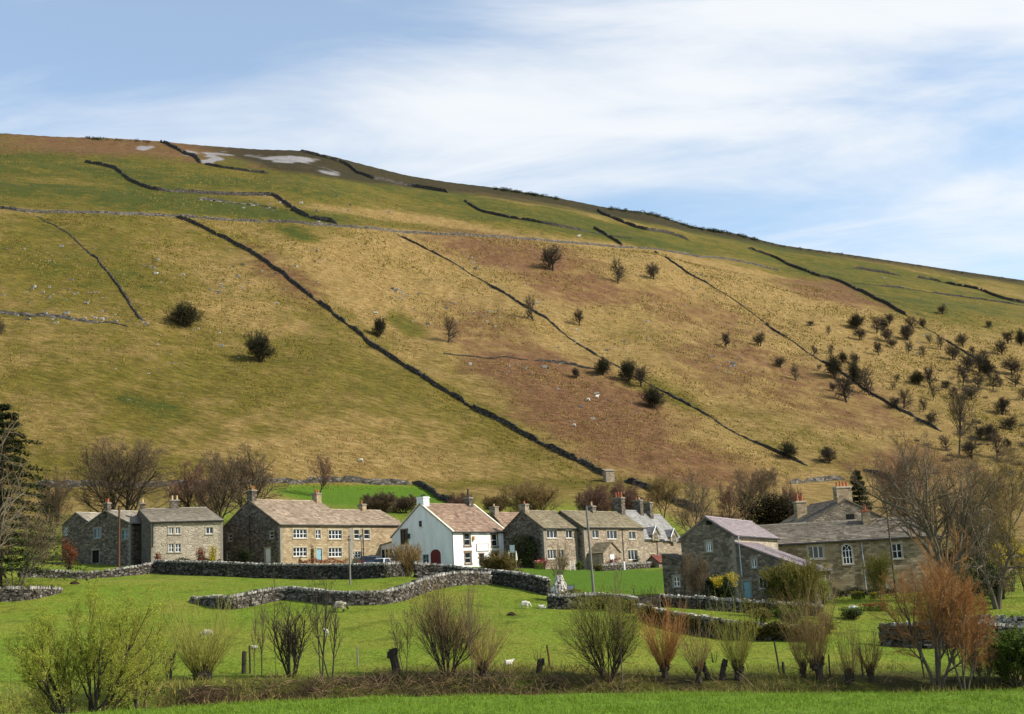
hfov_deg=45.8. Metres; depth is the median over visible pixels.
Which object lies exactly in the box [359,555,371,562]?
parked car
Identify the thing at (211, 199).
hill wall
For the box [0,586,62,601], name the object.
drystone wall
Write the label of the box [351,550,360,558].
window
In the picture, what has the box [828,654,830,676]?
fence post
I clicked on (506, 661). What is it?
sheep
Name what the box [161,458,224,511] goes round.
bare tree
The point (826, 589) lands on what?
shrub
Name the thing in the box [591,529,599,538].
window
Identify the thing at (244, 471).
bare tree
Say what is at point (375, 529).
stone cottage
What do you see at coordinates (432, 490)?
hill wall
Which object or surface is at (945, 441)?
hawthorn
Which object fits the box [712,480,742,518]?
bare tree
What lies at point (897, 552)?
window
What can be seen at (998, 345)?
hawthorn
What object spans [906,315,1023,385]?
hill wall
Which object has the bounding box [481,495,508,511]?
bare tree
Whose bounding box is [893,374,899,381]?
hawthorn
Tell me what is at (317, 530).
window
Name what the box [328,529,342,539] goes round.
window
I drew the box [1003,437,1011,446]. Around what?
hawthorn
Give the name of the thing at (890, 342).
hawthorn
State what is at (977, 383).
hawthorn
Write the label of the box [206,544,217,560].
shrub
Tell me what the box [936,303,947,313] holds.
hawthorn
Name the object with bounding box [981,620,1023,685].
bush
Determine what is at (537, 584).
drystone wall
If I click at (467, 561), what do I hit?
window
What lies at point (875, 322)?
hawthorn
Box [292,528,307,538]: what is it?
window
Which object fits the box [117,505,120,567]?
utility pole
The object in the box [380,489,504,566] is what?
inn
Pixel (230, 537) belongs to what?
window
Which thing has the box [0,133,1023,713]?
terrain
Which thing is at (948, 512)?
bare tree
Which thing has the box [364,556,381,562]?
parked car
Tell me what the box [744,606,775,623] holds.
shrub
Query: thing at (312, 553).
shrub
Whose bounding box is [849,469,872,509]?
conifer
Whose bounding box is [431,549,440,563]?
door
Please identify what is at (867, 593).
hedge
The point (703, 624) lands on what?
hedge
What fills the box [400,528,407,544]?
window
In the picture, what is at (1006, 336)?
hawthorn
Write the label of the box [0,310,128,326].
hill wall
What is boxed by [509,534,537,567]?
evergreen bush
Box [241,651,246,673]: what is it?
fence post
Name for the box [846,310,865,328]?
hawthorn
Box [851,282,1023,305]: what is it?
hill wall
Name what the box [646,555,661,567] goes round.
garden shed
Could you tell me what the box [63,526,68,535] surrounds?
window
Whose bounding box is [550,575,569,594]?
stone heap
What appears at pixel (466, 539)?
window
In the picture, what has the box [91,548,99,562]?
door
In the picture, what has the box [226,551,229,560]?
window
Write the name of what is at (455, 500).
bare tree
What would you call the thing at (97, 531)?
window
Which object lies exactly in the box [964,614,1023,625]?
drystone wall
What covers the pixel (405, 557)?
bare shrub
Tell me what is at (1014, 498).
bare tree
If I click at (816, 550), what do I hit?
window
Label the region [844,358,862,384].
hawthorn
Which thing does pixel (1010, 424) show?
hawthorn
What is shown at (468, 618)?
young tree
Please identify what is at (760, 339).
hawthorn
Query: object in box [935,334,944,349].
hawthorn
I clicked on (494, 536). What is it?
window
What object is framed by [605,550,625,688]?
young tree
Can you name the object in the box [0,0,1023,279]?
sky
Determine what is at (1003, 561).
shrub
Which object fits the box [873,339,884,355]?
hawthorn
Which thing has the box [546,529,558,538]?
window
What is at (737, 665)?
pollard willow
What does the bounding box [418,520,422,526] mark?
window
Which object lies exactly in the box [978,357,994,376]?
hawthorn
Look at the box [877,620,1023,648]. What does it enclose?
drystone wall
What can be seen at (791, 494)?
bare tree
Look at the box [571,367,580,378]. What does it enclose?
hawthorn
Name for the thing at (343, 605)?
sheep
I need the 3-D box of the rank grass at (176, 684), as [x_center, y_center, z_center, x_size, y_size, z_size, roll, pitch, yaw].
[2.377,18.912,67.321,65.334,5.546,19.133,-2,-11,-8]
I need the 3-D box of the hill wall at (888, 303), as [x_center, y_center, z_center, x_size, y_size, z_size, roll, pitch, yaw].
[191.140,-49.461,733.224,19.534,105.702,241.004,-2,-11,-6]
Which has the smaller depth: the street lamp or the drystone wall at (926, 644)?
the drystone wall at (926, 644)
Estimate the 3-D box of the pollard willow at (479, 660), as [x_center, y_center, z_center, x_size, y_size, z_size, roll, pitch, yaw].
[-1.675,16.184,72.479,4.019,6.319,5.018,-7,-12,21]
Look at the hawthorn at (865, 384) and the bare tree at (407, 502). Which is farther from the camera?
the hawthorn at (865, 384)
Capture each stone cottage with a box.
[62,512,100,560]
[79,498,140,565]
[137,496,223,563]
[332,500,401,562]
[488,504,518,527]
[502,501,578,569]
[558,492,645,569]
[626,497,664,559]
[643,502,681,554]
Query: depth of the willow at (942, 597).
71.55 m
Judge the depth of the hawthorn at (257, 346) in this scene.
326.31 m
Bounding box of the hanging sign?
[509,545,514,554]
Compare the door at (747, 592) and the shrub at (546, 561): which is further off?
the shrub at (546, 561)
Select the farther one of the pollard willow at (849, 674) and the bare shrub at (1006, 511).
the bare shrub at (1006, 511)
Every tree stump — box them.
[387,636,402,675]
[532,647,544,672]
[700,648,727,680]
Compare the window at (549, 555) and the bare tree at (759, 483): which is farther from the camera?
the bare tree at (759, 483)
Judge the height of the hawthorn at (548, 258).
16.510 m
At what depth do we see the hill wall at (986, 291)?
858.09 m
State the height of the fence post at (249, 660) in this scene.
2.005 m
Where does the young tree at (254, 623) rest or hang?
on the terrain at (68, 393)
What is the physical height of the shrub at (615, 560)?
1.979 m
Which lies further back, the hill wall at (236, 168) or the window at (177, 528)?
the hill wall at (236, 168)
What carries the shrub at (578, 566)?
on the terrain at (68, 393)
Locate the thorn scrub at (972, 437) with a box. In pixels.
[913,365,1023,475]
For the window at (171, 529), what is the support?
in the stone cottage at (175, 530)
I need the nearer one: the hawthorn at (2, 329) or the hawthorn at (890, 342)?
the hawthorn at (2, 329)
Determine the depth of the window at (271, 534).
156.98 m
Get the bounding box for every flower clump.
[535,560,544,569]
[849,591,865,598]
[858,603,886,610]
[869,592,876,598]
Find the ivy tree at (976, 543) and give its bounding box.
[953,496,996,595]
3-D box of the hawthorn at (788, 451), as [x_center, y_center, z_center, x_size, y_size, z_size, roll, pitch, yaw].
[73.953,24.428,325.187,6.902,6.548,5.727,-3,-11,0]
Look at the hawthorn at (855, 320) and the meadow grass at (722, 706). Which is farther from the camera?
the hawthorn at (855, 320)
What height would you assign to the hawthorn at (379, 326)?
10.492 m
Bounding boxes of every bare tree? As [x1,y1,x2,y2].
[0,398,42,554]
[33,464,74,545]
[63,432,181,511]
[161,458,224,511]
[176,449,250,518]
[200,440,289,507]
[307,454,334,492]
[359,490,396,512]
[391,494,416,512]
[447,492,474,503]
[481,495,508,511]
[494,473,562,511]
[573,479,612,510]
[607,479,653,512]
[643,470,684,517]
[668,468,719,530]
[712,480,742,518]
[730,466,781,509]
[732,479,757,519]
[780,477,801,516]
[841,427,1014,599]
[871,451,933,516]
[943,381,976,453]
[948,501,1023,608]
[955,441,1023,549]
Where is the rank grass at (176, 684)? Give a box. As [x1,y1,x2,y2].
[0,660,1023,713]
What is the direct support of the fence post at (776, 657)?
on the terrain at (68, 393)
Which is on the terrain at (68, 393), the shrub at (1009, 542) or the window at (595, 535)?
the shrub at (1009, 542)
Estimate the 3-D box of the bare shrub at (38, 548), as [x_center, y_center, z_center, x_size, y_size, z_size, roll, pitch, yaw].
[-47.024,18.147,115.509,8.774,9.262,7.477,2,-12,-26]
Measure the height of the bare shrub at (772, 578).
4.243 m
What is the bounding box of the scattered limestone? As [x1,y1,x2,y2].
[2,195,998,421]
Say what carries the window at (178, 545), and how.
in the stone cottage at (175, 530)
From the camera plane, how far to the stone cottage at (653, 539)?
184.00 m
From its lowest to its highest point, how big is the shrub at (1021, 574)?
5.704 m
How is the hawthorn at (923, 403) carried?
on the terrain at (68, 393)
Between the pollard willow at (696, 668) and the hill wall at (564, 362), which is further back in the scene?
the hill wall at (564, 362)
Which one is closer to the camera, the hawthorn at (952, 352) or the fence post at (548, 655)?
the fence post at (548, 655)
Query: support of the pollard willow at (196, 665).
on the terrain at (68, 393)
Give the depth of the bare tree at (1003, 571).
101.26 m
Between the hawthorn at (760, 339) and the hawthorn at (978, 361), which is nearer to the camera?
the hawthorn at (760, 339)
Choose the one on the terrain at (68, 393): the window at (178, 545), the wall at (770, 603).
the wall at (770, 603)
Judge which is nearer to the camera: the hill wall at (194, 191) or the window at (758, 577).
the window at (758, 577)
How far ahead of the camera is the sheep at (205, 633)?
90.44 m
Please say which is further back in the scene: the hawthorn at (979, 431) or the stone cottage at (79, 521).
the hawthorn at (979, 431)
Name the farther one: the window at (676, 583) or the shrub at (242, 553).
the shrub at (242, 553)
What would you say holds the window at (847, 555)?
in the manor house at (852, 543)
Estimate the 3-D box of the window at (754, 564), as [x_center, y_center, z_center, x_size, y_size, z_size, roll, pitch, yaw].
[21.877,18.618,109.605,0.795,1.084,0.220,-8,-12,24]
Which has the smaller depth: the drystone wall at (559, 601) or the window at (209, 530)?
the drystone wall at (559, 601)
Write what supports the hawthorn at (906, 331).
on the terrain at (68, 393)
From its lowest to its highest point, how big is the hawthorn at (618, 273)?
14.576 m
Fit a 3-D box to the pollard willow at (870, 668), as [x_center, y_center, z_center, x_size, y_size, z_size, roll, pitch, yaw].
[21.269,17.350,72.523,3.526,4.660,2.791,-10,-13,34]
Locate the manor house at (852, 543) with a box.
[758,504,939,596]
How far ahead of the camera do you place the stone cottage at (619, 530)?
174.04 m
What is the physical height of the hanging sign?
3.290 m
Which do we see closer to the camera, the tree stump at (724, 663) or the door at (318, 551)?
the tree stump at (724, 663)
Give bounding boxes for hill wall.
[0,206,778,270]
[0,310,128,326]
[21,476,410,486]
[36,216,144,320]
[84,160,292,207]
[160,140,200,162]
[175,215,615,478]
[198,197,275,207]
[204,163,267,173]
[291,206,337,223]
[299,149,447,192]
[395,233,807,465]
[412,481,450,501]
[443,353,594,368]
[464,199,631,238]
[594,226,622,245]
[597,208,688,239]
[624,478,701,511]
[654,251,941,430]
[747,247,906,314]
[789,475,844,483]
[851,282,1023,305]
[853,266,900,275]
[863,469,891,481]
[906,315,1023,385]
[917,275,1023,302]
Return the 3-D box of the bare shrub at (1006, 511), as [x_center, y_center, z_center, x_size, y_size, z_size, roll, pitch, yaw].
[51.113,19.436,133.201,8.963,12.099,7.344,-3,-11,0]
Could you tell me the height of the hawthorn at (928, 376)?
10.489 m
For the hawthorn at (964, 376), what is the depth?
456.64 m
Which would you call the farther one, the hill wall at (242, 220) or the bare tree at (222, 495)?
the hill wall at (242, 220)
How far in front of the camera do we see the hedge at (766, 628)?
89.34 m
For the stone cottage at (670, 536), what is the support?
on the terrain at (68, 393)
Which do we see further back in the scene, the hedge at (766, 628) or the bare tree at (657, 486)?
the bare tree at (657, 486)
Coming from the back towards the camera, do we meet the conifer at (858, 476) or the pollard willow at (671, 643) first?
the conifer at (858, 476)
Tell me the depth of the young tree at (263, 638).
72.78 m
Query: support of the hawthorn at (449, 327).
on the terrain at (68, 393)
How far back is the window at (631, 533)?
177.84 m
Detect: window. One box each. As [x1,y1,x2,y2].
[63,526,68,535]
[93,527,101,539]
[121,528,129,539]
[167,542,174,552]
[168,526,174,534]
[174,542,181,552]
[175,526,181,534]
[205,525,214,534]
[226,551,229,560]
[227,533,232,541]
[268,530,274,539]
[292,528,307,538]
[292,546,307,557]
[315,528,321,539]
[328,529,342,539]
[328,546,342,557]
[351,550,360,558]
[353,528,359,539]
[363,528,370,539]
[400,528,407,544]
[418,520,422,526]
[422,554,428,562]
[463,533,471,546]
[464,550,472,564]
[490,533,498,547]
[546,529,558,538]
[546,548,557,559]
[565,529,573,538]
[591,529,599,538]
[606,529,617,539]
[627,549,637,560]
[628,530,636,539]
[671,574,681,587]
[703,539,713,552]
[749,557,758,568]
[756,575,766,590]
[806,544,825,559]
[841,543,854,565]
[891,542,903,559]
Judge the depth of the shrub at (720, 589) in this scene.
104.19 m
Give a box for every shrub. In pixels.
[0,499,68,587]
[59,538,79,569]
[154,550,161,559]
[195,546,205,560]
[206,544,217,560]
[235,546,251,562]
[310,547,314,560]
[384,540,422,576]
[478,548,522,570]
[536,558,549,568]
[557,557,569,568]
[575,561,581,569]
[587,597,607,608]
[593,563,603,570]
[604,557,620,563]
[679,548,711,594]
[701,571,739,597]
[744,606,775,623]
[754,561,804,601]
[768,602,801,616]
[777,610,806,624]
[779,549,829,602]
[810,612,840,630]
[816,578,831,604]
[837,607,864,618]
[859,550,896,598]
[933,536,961,587]
[941,491,1015,577]
[953,568,978,600]
[971,560,1018,600]
[984,514,1023,591]
[988,542,1010,598]
[1012,537,1023,589]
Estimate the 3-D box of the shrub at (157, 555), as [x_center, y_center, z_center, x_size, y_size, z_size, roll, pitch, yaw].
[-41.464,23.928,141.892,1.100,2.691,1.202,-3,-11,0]
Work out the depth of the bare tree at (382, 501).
212.73 m
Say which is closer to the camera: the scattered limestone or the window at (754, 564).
the window at (754, 564)
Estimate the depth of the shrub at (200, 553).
144.44 m
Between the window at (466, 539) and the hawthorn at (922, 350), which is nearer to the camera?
the window at (466, 539)
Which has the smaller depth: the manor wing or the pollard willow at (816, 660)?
the pollard willow at (816, 660)
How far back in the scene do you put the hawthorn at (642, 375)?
371.59 m
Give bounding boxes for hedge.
[162,557,220,560]
[298,558,348,563]
[550,585,638,612]
[638,602,694,631]
[688,616,749,635]
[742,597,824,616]
[742,619,828,640]
[832,586,894,598]
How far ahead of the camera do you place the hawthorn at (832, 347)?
475.99 m
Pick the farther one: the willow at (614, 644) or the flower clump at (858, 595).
the flower clump at (858, 595)
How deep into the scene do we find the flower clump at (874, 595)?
115.23 m
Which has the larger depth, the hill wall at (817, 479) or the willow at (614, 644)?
the hill wall at (817, 479)
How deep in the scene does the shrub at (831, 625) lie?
92.26 m
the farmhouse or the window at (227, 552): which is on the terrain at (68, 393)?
the farmhouse
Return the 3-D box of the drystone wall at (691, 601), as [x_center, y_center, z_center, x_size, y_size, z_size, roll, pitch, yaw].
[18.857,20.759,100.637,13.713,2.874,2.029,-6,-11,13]
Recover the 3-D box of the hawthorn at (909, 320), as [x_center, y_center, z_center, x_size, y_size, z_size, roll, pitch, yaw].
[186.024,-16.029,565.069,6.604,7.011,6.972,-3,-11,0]
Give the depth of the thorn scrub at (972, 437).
378.86 m
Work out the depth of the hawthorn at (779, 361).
436.73 m
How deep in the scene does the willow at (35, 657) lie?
56.67 m
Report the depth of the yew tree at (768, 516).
156.71 m
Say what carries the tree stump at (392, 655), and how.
on the terrain at (68, 393)
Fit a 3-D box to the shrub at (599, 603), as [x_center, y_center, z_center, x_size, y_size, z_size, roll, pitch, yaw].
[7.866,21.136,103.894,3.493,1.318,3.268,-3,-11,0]
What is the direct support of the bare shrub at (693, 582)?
on the terrain at (68, 393)
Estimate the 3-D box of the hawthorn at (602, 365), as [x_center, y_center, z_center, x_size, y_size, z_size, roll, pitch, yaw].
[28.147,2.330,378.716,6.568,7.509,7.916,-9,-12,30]
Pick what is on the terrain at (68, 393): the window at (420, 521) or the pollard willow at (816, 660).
the pollard willow at (816, 660)
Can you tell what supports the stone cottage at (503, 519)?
on the terrain at (68, 393)
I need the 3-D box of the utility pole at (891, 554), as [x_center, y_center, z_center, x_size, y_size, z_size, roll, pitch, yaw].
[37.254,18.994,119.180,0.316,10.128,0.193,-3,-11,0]
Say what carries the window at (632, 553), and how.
in the stone cottage at (619, 530)
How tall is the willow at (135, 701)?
6.608 m
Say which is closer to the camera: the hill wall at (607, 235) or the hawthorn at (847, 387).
the hawthorn at (847, 387)
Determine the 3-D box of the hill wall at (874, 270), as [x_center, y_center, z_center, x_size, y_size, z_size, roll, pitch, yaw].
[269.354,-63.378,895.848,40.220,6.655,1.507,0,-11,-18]
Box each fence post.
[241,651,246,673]
[249,645,250,673]
[546,645,550,668]
[773,641,779,673]
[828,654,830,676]
[919,655,924,677]
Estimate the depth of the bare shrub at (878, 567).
115.55 m
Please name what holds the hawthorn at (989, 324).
on the terrain at (68, 393)
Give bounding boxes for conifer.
[0,403,97,587]
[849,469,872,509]
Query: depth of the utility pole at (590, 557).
117.39 m
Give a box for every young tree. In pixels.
[160,643,178,679]
[248,603,259,675]
[254,592,269,675]
[257,595,322,676]
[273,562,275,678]
[301,554,338,678]
[304,598,345,677]
[387,609,413,672]
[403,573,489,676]
[459,564,480,684]
[548,539,571,584]
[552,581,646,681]
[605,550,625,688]
[956,632,1003,685]
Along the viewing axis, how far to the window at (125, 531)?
157.52 m
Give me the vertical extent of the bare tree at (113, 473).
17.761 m
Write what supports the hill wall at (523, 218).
on the terrain at (68, 393)
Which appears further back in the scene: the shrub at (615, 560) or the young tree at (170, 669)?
the shrub at (615, 560)
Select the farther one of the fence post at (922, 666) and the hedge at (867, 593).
the hedge at (867, 593)
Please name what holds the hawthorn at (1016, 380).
on the terrain at (68, 393)
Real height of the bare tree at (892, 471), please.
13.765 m
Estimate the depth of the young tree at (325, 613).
71.52 m
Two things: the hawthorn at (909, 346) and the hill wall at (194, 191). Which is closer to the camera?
the hawthorn at (909, 346)
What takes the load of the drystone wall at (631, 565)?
on the terrain at (68, 393)
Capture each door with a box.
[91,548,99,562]
[264,547,270,562]
[316,547,322,560]
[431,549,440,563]
[741,578,752,597]
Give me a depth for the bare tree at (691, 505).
203.17 m
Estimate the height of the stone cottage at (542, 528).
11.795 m
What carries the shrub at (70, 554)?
on the terrain at (68, 393)
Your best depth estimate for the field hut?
281.05 m
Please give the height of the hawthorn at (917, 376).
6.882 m
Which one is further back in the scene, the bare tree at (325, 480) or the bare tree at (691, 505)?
the bare tree at (325, 480)
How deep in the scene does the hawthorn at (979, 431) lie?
378.10 m
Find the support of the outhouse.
on the terrain at (68, 393)
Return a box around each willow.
[2,577,172,713]
[98,597,180,707]
[152,573,250,679]
[448,578,518,677]
[625,587,697,677]
[670,596,717,683]
[704,577,766,680]
[770,591,815,677]
[775,526,841,680]
[818,615,863,685]
[829,609,895,682]
[867,527,993,688]
[915,550,999,690]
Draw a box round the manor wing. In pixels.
[781,481,885,522]
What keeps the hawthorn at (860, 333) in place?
on the terrain at (68, 393)
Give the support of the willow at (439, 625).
on the terrain at (68, 393)
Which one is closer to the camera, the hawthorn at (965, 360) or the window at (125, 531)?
the window at (125, 531)
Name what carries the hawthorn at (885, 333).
on the terrain at (68, 393)
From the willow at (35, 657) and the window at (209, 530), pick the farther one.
the window at (209, 530)
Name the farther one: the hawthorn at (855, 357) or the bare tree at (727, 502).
the hawthorn at (855, 357)
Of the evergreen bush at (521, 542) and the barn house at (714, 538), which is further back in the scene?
the evergreen bush at (521, 542)
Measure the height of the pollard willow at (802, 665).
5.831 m
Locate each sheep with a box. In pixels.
[199,629,212,639]
[333,601,348,611]
[504,659,514,664]
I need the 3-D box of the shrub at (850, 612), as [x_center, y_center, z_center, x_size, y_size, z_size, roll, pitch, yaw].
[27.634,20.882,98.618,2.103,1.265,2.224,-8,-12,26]
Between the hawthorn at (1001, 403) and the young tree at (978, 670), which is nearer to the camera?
the young tree at (978, 670)
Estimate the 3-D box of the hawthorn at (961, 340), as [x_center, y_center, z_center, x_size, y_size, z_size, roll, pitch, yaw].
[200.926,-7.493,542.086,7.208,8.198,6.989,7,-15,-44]
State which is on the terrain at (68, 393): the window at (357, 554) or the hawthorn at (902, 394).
the hawthorn at (902, 394)
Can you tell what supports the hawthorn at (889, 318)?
on the terrain at (68, 393)
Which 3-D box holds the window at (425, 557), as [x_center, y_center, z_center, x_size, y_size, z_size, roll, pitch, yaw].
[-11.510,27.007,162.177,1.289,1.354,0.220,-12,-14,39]
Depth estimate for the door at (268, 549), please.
157.06 m
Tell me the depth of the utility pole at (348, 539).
117.45 m
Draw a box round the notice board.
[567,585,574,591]
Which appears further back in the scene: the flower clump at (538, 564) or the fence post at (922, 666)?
the flower clump at (538, 564)
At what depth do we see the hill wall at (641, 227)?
814.32 m
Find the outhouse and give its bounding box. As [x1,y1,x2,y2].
[659,553,684,595]
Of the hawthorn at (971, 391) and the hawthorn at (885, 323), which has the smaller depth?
the hawthorn at (971, 391)
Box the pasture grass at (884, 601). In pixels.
[0,576,1023,675]
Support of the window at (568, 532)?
in the stone cottage at (542, 528)
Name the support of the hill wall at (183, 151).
on the terrain at (68, 393)
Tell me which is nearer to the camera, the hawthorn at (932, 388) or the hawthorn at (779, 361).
the hawthorn at (932, 388)
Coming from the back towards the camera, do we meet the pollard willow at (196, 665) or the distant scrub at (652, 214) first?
the distant scrub at (652, 214)
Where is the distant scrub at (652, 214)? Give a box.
[85,136,1016,280]
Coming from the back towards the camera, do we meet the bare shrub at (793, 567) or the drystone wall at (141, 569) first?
the drystone wall at (141, 569)
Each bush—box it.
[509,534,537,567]
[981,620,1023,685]
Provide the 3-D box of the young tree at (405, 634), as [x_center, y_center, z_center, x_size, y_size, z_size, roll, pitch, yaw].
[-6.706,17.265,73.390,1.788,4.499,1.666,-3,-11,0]
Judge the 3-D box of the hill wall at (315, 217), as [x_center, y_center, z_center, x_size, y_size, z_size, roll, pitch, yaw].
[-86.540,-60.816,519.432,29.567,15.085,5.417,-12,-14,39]
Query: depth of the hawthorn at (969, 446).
350.64 m
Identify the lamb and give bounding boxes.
[520,601,531,608]
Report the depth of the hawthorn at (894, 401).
405.37 m
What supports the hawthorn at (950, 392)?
on the terrain at (68, 393)
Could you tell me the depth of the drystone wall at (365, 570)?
130.93 m
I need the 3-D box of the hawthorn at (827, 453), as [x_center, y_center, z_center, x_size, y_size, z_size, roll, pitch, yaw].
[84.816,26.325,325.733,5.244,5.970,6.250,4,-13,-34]
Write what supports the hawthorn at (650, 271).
on the terrain at (68, 393)
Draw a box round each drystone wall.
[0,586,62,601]
[17,561,155,578]
[154,559,406,578]
[189,570,493,609]
[413,561,550,595]
[546,592,638,612]
[595,561,653,570]
[636,603,820,640]
[639,585,660,607]
[659,594,822,615]
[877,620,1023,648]
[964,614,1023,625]
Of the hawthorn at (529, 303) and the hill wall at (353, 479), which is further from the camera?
the hawthorn at (529, 303)
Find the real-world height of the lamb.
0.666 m
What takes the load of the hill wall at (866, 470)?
on the terrain at (68, 393)
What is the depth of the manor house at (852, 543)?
130.41 m
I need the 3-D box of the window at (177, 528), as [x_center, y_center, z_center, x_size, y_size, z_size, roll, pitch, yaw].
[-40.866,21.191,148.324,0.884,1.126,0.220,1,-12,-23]
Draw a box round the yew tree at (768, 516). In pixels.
[734,489,798,524]
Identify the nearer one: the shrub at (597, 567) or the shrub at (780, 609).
the shrub at (780, 609)
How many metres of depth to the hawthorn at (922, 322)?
572.25 m
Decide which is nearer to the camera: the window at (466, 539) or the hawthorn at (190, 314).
the window at (466, 539)
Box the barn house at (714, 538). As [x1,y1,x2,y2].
[678,516,780,598]
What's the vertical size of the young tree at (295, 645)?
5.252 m
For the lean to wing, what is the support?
on the terrain at (68, 393)
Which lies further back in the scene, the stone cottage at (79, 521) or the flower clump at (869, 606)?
the stone cottage at (79, 521)
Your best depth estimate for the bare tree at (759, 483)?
237.97 m
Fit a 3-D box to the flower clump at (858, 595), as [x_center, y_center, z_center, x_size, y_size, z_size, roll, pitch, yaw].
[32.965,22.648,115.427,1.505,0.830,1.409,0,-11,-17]
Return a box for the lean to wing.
[734,542,834,602]
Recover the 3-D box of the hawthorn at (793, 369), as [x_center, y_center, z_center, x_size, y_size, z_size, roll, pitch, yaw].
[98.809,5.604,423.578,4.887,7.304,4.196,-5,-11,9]
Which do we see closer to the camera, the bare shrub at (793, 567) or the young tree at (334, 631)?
the young tree at (334, 631)
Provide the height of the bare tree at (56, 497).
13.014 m
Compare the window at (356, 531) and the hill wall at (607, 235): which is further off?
the hill wall at (607, 235)
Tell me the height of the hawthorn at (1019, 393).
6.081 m
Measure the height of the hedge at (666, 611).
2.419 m
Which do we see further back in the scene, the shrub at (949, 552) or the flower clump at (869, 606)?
the shrub at (949, 552)
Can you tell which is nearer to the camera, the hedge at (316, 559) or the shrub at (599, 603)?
the shrub at (599, 603)
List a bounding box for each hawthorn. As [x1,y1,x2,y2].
[0,317,5,333]
[161,296,208,327]
[242,327,277,361]
[370,314,386,336]
[442,315,460,342]
[523,294,534,320]
[539,241,563,270]
[569,307,583,325]
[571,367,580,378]
[593,352,612,374]
[610,254,626,283]
[617,357,637,384]
[630,364,651,386]
[637,383,666,408]
[644,261,661,279]
[721,332,730,347]
[752,331,765,345]
[773,355,786,367]
[775,438,799,458]
[789,363,800,380]
[810,344,817,354]
[818,444,836,462]
[824,349,843,378]
[826,344,834,353]
[829,382,836,391]
[834,374,854,402]
[837,350,847,362]
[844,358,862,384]
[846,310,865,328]
[849,351,859,364]
[853,326,867,340]
[856,364,874,395]
[870,316,883,333]
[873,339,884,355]
[877,317,888,329]
[879,324,893,342]
[883,313,894,323]
[886,337,897,347]
[886,396,901,408]
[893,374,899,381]
[897,322,916,339]
[898,387,916,408]
[903,338,913,353]
[905,316,919,328]
[906,369,925,383]
[916,398,927,411]
[917,345,926,356]
[918,317,926,328]
[922,410,939,425]
[923,363,937,387]
[929,384,936,400]
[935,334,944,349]
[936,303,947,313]
[938,433,951,448]
[941,380,951,387]
[944,342,959,360]
[946,386,955,398]
[953,332,969,346]
[954,363,968,385]
[955,351,975,372]
[960,436,984,458]
[963,384,981,399]
[971,374,983,389]
[972,347,988,371]
[974,425,987,439]
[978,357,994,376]
[980,349,989,358]
[983,423,999,441]
[984,369,999,389]
[985,320,993,328]
[989,431,1006,455]
[992,338,1007,354]
[992,396,1010,414]
[997,373,1003,387]
[998,413,1020,430]
[999,329,1013,343]
[999,355,1023,374]
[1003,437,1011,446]
[1007,373,1021,386]
[1013,325,1023,345]
[1017,387,1023,400]
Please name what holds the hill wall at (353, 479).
on the terrain at (68, 393)
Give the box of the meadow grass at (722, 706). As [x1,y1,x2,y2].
[12,687,1023,713]
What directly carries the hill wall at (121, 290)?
on the terrain at (68, 393)
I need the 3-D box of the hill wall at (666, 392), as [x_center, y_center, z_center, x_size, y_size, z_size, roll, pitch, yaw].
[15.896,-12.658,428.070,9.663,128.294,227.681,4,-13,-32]
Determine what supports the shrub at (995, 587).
on the terrain at (68, 393)
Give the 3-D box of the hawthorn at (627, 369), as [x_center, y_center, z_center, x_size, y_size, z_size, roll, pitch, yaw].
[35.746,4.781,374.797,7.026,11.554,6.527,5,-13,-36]
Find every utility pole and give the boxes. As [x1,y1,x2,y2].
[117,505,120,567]
[347,536,350,584]
[585,505,594,591]
[886,504,896,597]
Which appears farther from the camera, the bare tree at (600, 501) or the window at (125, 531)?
the bare tree at (600, 501)
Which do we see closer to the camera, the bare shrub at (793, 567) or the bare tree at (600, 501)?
the bare shrub at (793, 567)
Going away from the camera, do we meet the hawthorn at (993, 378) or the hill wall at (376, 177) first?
the hawthorn at (993, 378)
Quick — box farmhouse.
[223,486,352,563]
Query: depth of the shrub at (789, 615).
94.43 m
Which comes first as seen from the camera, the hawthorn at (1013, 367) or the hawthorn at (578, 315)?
the hawthorn at (578, 315)
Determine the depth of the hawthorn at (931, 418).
388.17 m
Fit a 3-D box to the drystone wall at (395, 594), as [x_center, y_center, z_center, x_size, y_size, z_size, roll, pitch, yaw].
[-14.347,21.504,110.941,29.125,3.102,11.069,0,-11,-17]
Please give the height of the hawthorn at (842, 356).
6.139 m
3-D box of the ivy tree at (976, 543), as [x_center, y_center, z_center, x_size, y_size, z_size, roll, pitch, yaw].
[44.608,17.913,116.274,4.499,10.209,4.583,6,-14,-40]
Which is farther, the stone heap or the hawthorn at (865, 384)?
the hawthorn at (865, 384)
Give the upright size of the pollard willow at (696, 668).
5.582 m
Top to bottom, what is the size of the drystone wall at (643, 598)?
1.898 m
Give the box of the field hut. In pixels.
[602,469,614,481]
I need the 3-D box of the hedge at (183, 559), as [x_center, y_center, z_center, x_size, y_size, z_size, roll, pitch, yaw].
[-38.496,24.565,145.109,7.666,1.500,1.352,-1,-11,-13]
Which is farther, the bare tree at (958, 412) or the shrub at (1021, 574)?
the bare tree at (958, 412)
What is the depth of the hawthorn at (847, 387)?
404.40 m
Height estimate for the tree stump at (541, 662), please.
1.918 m
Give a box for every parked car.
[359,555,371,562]
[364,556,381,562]
[373,558,389,562]
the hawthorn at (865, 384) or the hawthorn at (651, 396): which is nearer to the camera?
the hawthorn at (651, 396)
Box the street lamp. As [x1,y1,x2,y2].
[359,535,362,562]

